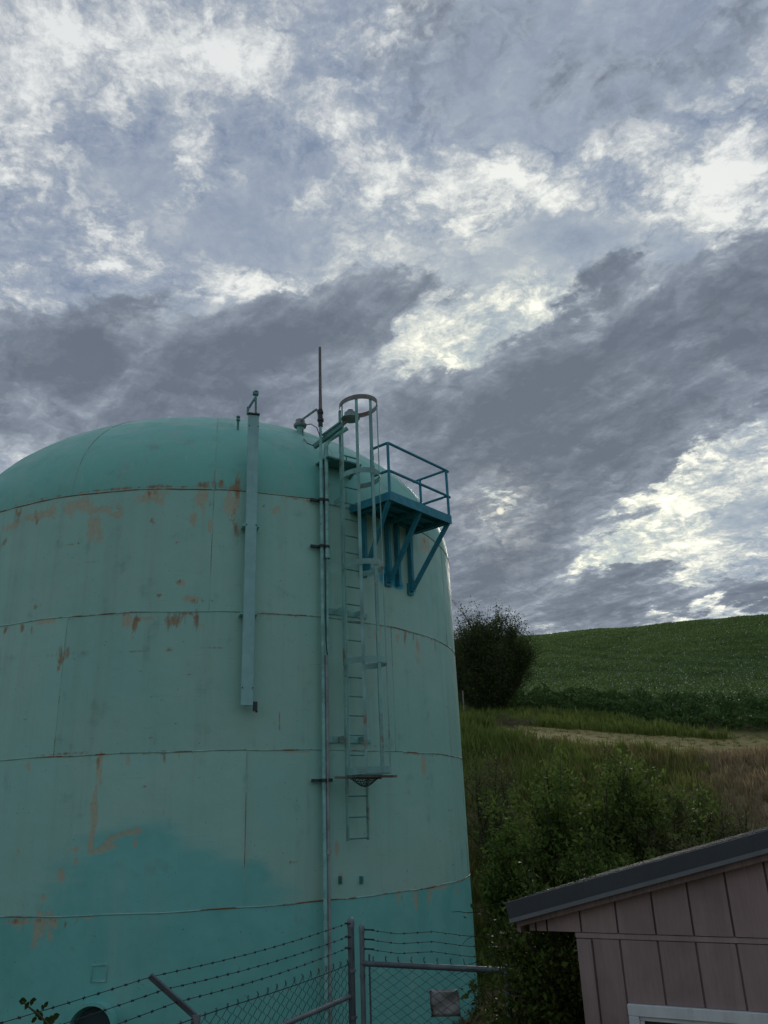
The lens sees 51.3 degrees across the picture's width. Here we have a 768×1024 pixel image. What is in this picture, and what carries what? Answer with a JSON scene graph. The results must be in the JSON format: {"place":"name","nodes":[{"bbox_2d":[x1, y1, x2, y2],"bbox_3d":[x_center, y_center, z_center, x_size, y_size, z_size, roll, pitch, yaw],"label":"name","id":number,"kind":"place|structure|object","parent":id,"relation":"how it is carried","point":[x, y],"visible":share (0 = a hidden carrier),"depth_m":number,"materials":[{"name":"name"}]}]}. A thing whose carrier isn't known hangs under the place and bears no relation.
{"place":"outdoors","nodes":[
{"label":"outdoors","id":0,"kind":"place"},
{"bbox_2d":[0,0,767,637],"label":"sky","id":1,"kind":"structure","parent":0,"point":[533,232],"materials":[{"name":"grey"}]},
{"bbox_2d":[459,710,495,727],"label":"grass tussock","id":2,"kind":"object","parent":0,"point":[483,720],"depth_m":44.47,"materials":[{"name":"green plant"}]},
{"bbox_2d":[452,982,521,1023],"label":"yard grass","id":3,"kind":"structure","parent":0,"point":[470,1020],"depth_m":13.92,"materials":[{"name":"green plant"}]},
{"bbox_2d":[459,711,535,753],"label":"bank top grass","id":4,"kind":"structure","parent":0,"point":[469,736],"depth_m":36.01,"materials":[{"name":"green plant"}]},
{"bbox_2d":[462,734,678,814],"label":"tall grass","id":5,"kind":"structure","parent":0,"point":[584,768],"depth_m":31.38,"materials":[{"name":"green plant"}]},
{"bbox_2d":[466,618,767,1022],"bbox_3d":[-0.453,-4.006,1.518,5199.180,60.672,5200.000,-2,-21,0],"label":"ground","id":6,"kind":"structure","parent":0,"point":[747,731],"depth_m":46.98,"materials":[{"name":"green plant"}]},
{"bbox_2d":[19,997,59,1023],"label":"sprig","id":7,"kind":"object","parent":6,"relation":"on","point":[51,1019],"visible":1,"depth_m":4.46,"materials":[{"name":"green plant"}]},
{"bbox_2d":[0,917,356,1023],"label":"chain link fence","id":8,"kind":"object","parent":6,"relation":"on","point":[349,998],"visible":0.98,"depth_m":6.66,"materials":[{"name":"metal"}]},
{"bbox_2d":[0,417,477,1023],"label":"water tank","id":9,"kind":"object","parent":6,"relation":"on","point":[160,803],"visible":0.93,"depth_m":12.72,"materials":[{"name":"metal"}]},
{"bbox_2d":[236,416,239,429],"bbox_3d":[-2.741,-1.656,15.019,0.070,0.312,0.070,6,-22,-21],"label":"vent stub","id":10,"kind":"object","parent":9,"relation":"on","point":[237,419],"visible":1,"depth_m":15.02,"materials":[{"name":"teal paint"}]},
{"bbox_2d":[238,390,259,712],"bbox_3d":[-2.232,0.491,13.433,0.319,5.642,0.245,4,-22,-17],"label":"gauge board","id":11,"kind":"object","parent":9,"relation":"attached to","point":[250,527],"visible":1,"depth_m":13.21,"materials":[{"name":"paint"}]},
{"bbox_2d":[294,408,319,445],"bbox_3d":[-1.464,-1.527,15.371,0.311,1.151,1.408,5,-22,-18],"label":"roof fitting","id":12,"kind":"object","parent":9,"relation":"attached to","point":[300,425],"visible":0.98,"depth_m":15.90,"materials":[{"name":"teal paint"}]},
{"bbox_2d":[310,347,332,1023],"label":"antenna mast","id":13,"kind":"object","parent":9,"relation":"attached to","point":[320,500],"visible":1,"depth_m":13.06,"materials":[{"name":"teal metal"}]},
{"bbox_2d":[313,409,359,448],"bbox_3d":[-0.861,-1.526,14.731,0.993,0.571,0.349,-17,-25,35],"label":"lamp arm","id":14,"kind":"object","parent":13,"relation":"attached to","point":[348,416],"visible":0.92,"depth_m":14.61},
{"bbox_2d":[323,427,347,1023],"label":"conduit","id":15,"kind":"object","parent":9,"relation":"attached to","point":[326,511],"visible":0.98,"depth_m":13.04,"materials":[{"name":"teal metal"}]},
{"bbox_2d":[316,455,361,479],"bbox_3d":[-0.892,-0.788,14.901,0.750,0.479,0.600,13,-25,-34],"label":"roof step","id":16,"kind":"object","parent":9,"relation":"on","point":[333,462],"visible":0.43,"depth_m":14.81,"materials":[{"name":"teal paint"}]},
{"bbox_2d":[324,394,391,840],"bbox_3d":[-0.399,1.536,13.625,0.891,7.522,0.990,13,-25,-34],"label":"caged ladder","id":17,"kind":"object","parent":9,"relation":"attached to","point":[346,739],"visible":0.97,"depth_m":13.42,"materials":[{"name":"metal"}]},
{"bbox_2d":[335,774,396,786],"bbox_3d":[-0.256,4.244,12.635,1.017,0.190,0.357,11,-24,-31],"label":"ladder guard","id":18,"kind":"object","parent":17,"relation":"attached to","point":[374,777],"visible":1,"depth_m":12.57,"materials":[{"name":"metal"}]},
{"bbox_2d":[350,442,451,595],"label":"platform","id":19,"kind":"structure","parent":9,"relation":"attached to","point":[411,516],"depth_m":14.92,"materials":[{"name":"blue paint"}]},
{"bbox_2d":[359,923,512,1023],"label":"chain link gate","id":20,"kind":"structure","parent":6,"relation":"on","point":[411,965],"depth_m":7.32,"materials":[{"name":"metal"}]},
{"bbox_2d":[428,989,460,1016],"bbox_3d":[0.536,4.375,7.123,0.293,0.230,0.055,-12,-23,25],"label":"metal plate","id":21,"kind":"object","parent":20,"relation":"attached to","point":[446,1003],"visible":1,"depth_m":7.13,"materials":[{"name":"metal"}]},
{"bbox_2d":[468,979,486,1021],"bbox_3d":[1.579,8.240,13.404,0.393,0.749,0.388,17,-28,-41],"label":"sapling","id":22,"kind":"object","parent":6,"relation":"on","point":[476,1003],"visible":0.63,"depth_m":13.36,"materials":[{"name":"green plant"}]},
{"bbox_2d":[462,691,496,709],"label":"old fence","id":23,"kind":"object","parent":6,"relation":"on","point":[469,704],"visible":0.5,"depth_m":52.29,"materials":[{"name":"metal"}]},
{"bbox_2d":[461,742,529,866],"bbox_3d":[3.257,9.146,24.193,2.484,4.244,2.545,5,-22,-19],"label":"shrub","id":24,"kind":"object","parent":6,"relation":"on","point":[486,821],"visible":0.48,"depth_m":24.22,"materials":[{"name":"green plant"}]},
{"bbox_2d":[452,596,544,710],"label":"tree","id":25,"kind":"object","parent":6,"relation":"on","point":[489,663],"visible":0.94,"depth_m":53.99,"materials":[{"name":"green plant"}]},
{"bbox_2d":[476,711,549,727],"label":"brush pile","id":26,"kind":"object","parent":6,"relation":"on","point":[506,723],"visible":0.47,"depth_m":47.03,"materials":[{"name":"plant"}]},
{"bbox_2d":[472,821,563,942],"bbox_3d":[3.248,8.759,18.736,2.290,3.040,2.589,-2,-21,0],"label":"shrub","id":27,"kind":"object","parent":6,"relation":"on","point":[495,881],"visible":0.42,"depth_m":18.59,"materials":[{"name":"green plant"}]},
{"bbox_2d":[454,840,595,1023],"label":"vine bush","id":28,"kind":"object","parent":6,"relation":"on","point":[547,987],"visible":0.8,"depth_m":6.61,"materials":[{"name":"green plant"}]},
{"bbox_2d":[473,906,578,1000],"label":"weeds","id":29,"kind":"object","parent":6,"relation":"on","point":[489,976],"visible":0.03,"depth_m":17.33,"materials":[{"name":"green plant"}]},
{"bbox_2d":[472,738,614,906],"bbox_3d":[4.049,8.256,20.560,3.713,4.775,3.881,-2,-21,0],"label":"shrub","id":30,"kind":"object","parent":6,"relation":"on","point":[557,814],"visible":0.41,"depth_m":19.99,"materials":[{"name":"green plant"}]},
{"bbox_2d":[462,730,728,982],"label":"grass","id":31,"kind":"structure","parent":6,"relation":"on","point":[684,761],"depth_m":30.21,"materials":[{"name":"green plant"}]},
{"bbox_2d":[458,700,735,739],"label":"pale grass","id":32,"kind":"structure","parent":6,"relation":"on","point":[572,719],"depth_m":48.52,"materials":[{"name":"green plant"}]},
{"bbox_2d":[540,813,654,890],"bbox_3d":[4.844,8.543,18.307,2.836,3.120,2.633,10,-24,-29],"label":"shrub","id":33,"kind":"object","parent":6,"relation":"on","point":[597,866],"visible":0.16,"depth_m":18.20,"materials":[{"name":"green plant"}]},
{"bbox_2d":[456,614,767,712],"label":"field crop","id":34,"kind":"object","parent":6,"relation":"on","point":[650,644],"visible":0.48,"depth_m":83.37,"materials":[{"name":"green plant"}]},
{"bbox_2d":[519,618,767,705],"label":"crop blossoms","id":35,"kind":"object","parent":34,"relation":"on","point":[659,666],"visible":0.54,"depth_m":72.28,"materials":[{"name":"green"}]},
{"bbox_2d":[458,682,767,729],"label":"crop edge plants","id":36,"kind":"object","parent":6,"relation":"on","point":[711,711],"visible":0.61,"depth_m":53.16,"materials":[{"name":"green plant"}]},
{"bbox_2d":[539,742,721,867],"bbox_3d":[6.127,8.281,20.699,4.289,4.607,3.877,-2,-21,0],"label":"shrub","id":37,"kind":"object","parent":6,"relation":"on","point":[618,807],"visible":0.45,"depth_m":20.01,"materials":[{"name":"green plant"}]},
{"bbox_2d":[498,725,767,753],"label":"mown grass","id":38,"kind":"structure","parent":6,"relation":"on","point":[682,739],"depth_m":44.73,"materials":[{"name":"green plant"}]},
{"bbox_2d":[505,826,767,1023],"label":"shed","id":39,"kind":"structure","parent":6,"relation":"on","point":[679,937],"depth_m":5.89,"materials":[{"name":"wood"}]},
{"bbox_2d":[627,1003,767,1023],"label":"window","id":40,"kind":"structure","parent":39,"relation":"in","point":[638,1013],"depth_m":5.69,"materials":[{"name":"white paint"}]},
{"bbox_2d":[618,782,708,861],"bbox_3d":[6.981,8.477,19.549,2.309,3.550,2.915,8,-23,-24],"label":"shrub","id":41,"kind":"object","parent":6,"relation":"on","point":[681,845],"visible":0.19,"depth_m":19.63,"materials":[{"name":"green plant"}]},
{"bbox_2d":[653,761,742,843],"bbox_3d":[8.470,8.646,22.021,2.558,3.403,2.320,11,-25,-32],"label":"shrub","id":42,"kind":"object","parent":6,"relation":"on","point":[701,822],"visible":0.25,"depth_m":21.77,"materials":[{"name":"green plant"}]},
{"bbox_2d":[692,743,767,832],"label":"dry grass","id":43,"kind":"structure","parent":6,"relation":"on","point":[728,758],"depth_m":28.01,"materials":[{"name":"plant"}]},
{"bbox_2d":[704,796,759,841],"bbox_3d":[9.133,8.645,20.538,1.882,2.524,1.712,16,-28,-40],"label":"shrub","id":44,"kind":"object","parent":6,"relation":"on","point":[723,831],"visible":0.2,"depth_m":20.77,"materials":[{"name":"green plant"}]}
]}

